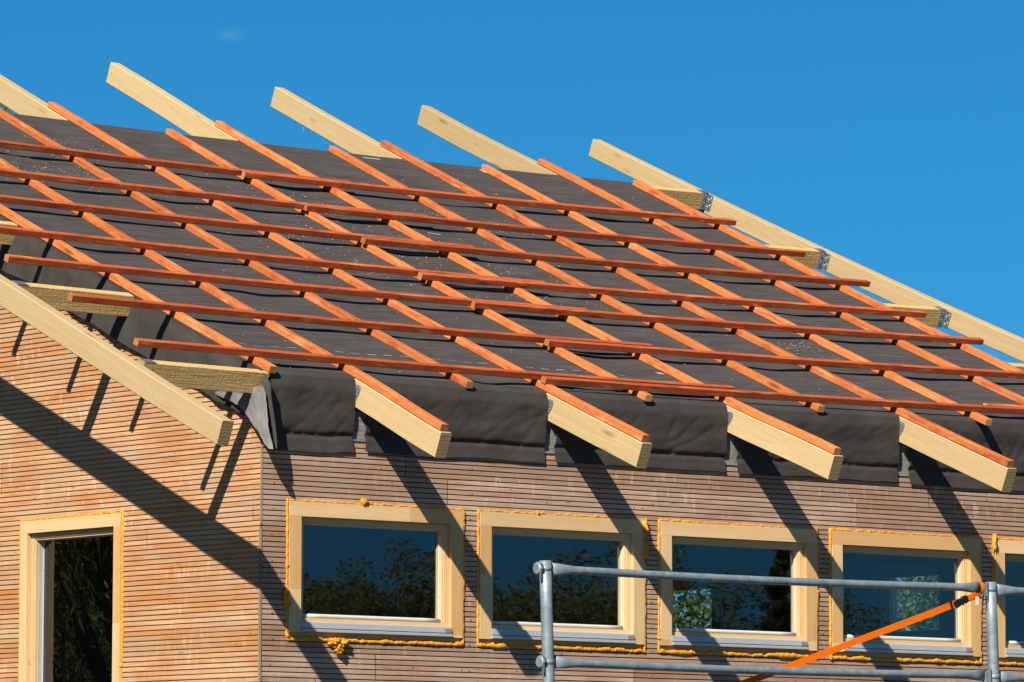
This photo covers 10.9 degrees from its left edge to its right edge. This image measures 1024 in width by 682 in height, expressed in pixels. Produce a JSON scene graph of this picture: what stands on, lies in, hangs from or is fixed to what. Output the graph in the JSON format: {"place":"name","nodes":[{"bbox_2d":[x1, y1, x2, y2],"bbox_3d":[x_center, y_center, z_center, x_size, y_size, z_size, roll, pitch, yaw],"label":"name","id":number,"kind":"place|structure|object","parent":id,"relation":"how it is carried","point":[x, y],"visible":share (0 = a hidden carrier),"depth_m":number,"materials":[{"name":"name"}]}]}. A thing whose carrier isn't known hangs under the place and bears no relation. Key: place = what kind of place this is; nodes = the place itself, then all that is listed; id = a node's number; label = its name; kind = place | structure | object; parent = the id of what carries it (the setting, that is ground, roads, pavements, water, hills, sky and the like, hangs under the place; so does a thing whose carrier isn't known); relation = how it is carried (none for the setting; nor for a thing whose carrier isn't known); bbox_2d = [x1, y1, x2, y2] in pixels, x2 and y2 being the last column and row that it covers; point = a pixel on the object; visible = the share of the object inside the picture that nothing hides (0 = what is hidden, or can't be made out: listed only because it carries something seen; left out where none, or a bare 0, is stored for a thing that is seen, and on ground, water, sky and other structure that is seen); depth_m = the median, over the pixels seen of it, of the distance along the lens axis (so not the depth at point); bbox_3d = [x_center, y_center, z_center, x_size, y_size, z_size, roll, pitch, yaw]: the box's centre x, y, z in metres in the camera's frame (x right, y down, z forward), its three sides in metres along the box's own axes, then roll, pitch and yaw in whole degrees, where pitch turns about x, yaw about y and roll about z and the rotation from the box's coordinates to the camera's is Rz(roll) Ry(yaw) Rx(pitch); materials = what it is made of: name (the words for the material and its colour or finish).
{"place":"outdoors","nodes":[
{"label":"outdoors","id":0,"kind":"place"},
{"bbox_2d":[0,62,1023,681],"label":"house","id":1,"kind":"structure","parent":0,"point":[240,452],"depth_m":29.07,"materials":[{"name":"brown wood"}]},
{"bbox_2d":[18,510,124,681],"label":"window","id":2,"kind":"structure","parent":1,"relation":"in","point":[33,534],"depth_m":28.50,"materials":[{"name":"brown wood"}]},
{"bbox_2d":[282,498,465,655],"bbox_3d":[-0.712,1.211,27.336,1.164,0.815,0.135,5,-7,-38],"label":"window","id":3,"kind":"structure","parent":1,"relation":"in","point":[448,524],"depth_m":27.35,"materials":[{"name":"brown wood"}]},
{"bbox_2d":[4,134,945,390],"bbox_3d":[-0.244,-0.422,30.668,6.013,1.794,4.233,5,-7,-38],"label":"sawdust","id":4,"kind":"object","parent":1,"relation":"on","point":[373,228],"visible":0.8,"depth_m":30.65},
{"bbox_2d":[476,509,649,652],"bbox_3d":[0.253,1.265,28.103,1.151,0.732,0.126,5,-7,-38],"label":"window","id":5,"kind":"structure","parent":1,"relation":"in","point":[630,533],"depth_m":28.12,"materials":[{"name":"brown wood"}]},
{"bbox_2d":[673,580,711,590],"bbox_3d":[1.146,1.728,33.659,0.104,0.560,0.719,5,-7,-38],"label":"window","id":6,"kind":"structure","parent":1,"relation":"in","point":[678,585],"depth_m":33.64,"materials":[{"name":"blue glass"}]},
{"bbox_2d":[657,518,818,658],"bbox_3d":[1.203,1.344,28.860,1.147,0.729,0.110,5,-7,-38],"label":"window","id":7,"kind":"structure","parent":1,"relation":"in","point":[803,543],"depth_m":28.87,"materials":[{"name":"brown wood"}]},
{"bbox_2d":[828,527,982,664],"bbox_3d":[2.163,1.421,29.615,1.149,0.733,0.110,5,-7,-38],"label":"window","id":8,"kind":"structure","parent":1,"relation":"in","point":[966,551],"depth_m":29.63,"materials":[{"name":"brown wood"}]},
{"bbox_2d":[880,561,938,637],"bbox_3d":[2.444,1.583,32.026,0.104,0.581,0.677,5,-7,-38],"label":"window","id":9,"kind":"structure","parent":1,"relation":"in","point":[888,572],"depth_m":32.16,"materials":[{"name":"blue glass"}]},
{"bbox_2d":[991,533,1023,665],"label":"window","id":10,"kind":"structure","parent":1,"relation":"in","point":[1003,549],"depth_m":30.04,"materials":[{"name":"brown wood"}]},
{"bbox_2d":[0,0,1023,628],"label":"sky","id":11,"kind":"structure","parent":0,"point":[886,136],"materials":[{"name":"blue"}]},
{"label":"ground","id":12,"kind":"structure","parent":0,"visible":0},
{"bbox_2d":[0,103,11,112],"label":"broadleaf tree","id":13,"kind":"object","parent":12,"relation":"on","point":[5,108],"depth_m":57.88,"materials":[{"name":"green plant"}]},
{"bbox_2d":[673,589,711,628],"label":"garden tree","id":14,"kind":"object","parent":12,"relation":"on","point":[683,602],"visible":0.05,"depth_m":42.85,"materials":[{"name":"green plant"}]},
{"bbox_2d":[674,593,710,628],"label":"garden tree","id":15,"kind":"object","parent":12,"relation":"on","point":[694,616],"depth_m":45.62,"materials":[{"name":"green plant"}]},
{"bbox_2d":[533,560,1023,681],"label":"scaffold","id":16,"kind":"object","parent":12,"relation":"on","point":[548,662],"visible":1,"depth_m":24.75,"materials":[{"name":"metal"}]},
{"bbox_2d":[739,582,984,681],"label":"ratchet strap","id":17,"kind":"object","parent":16,"relation":"attached to","point":[959,602],"visible":1,"depth_m":25.20,"materials":[{"name":"orange fabric"}]},
{"bbox_2d":[897,575,938,630],"bbox_3d":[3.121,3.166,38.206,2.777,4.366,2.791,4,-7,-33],"label":"garden tree","id":18,"kind":"object","parent":12,"relation":"on","point":[927,605],"visible":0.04,"depth_m":38.88,"materials":[{"name":"green plant"}]}
]}

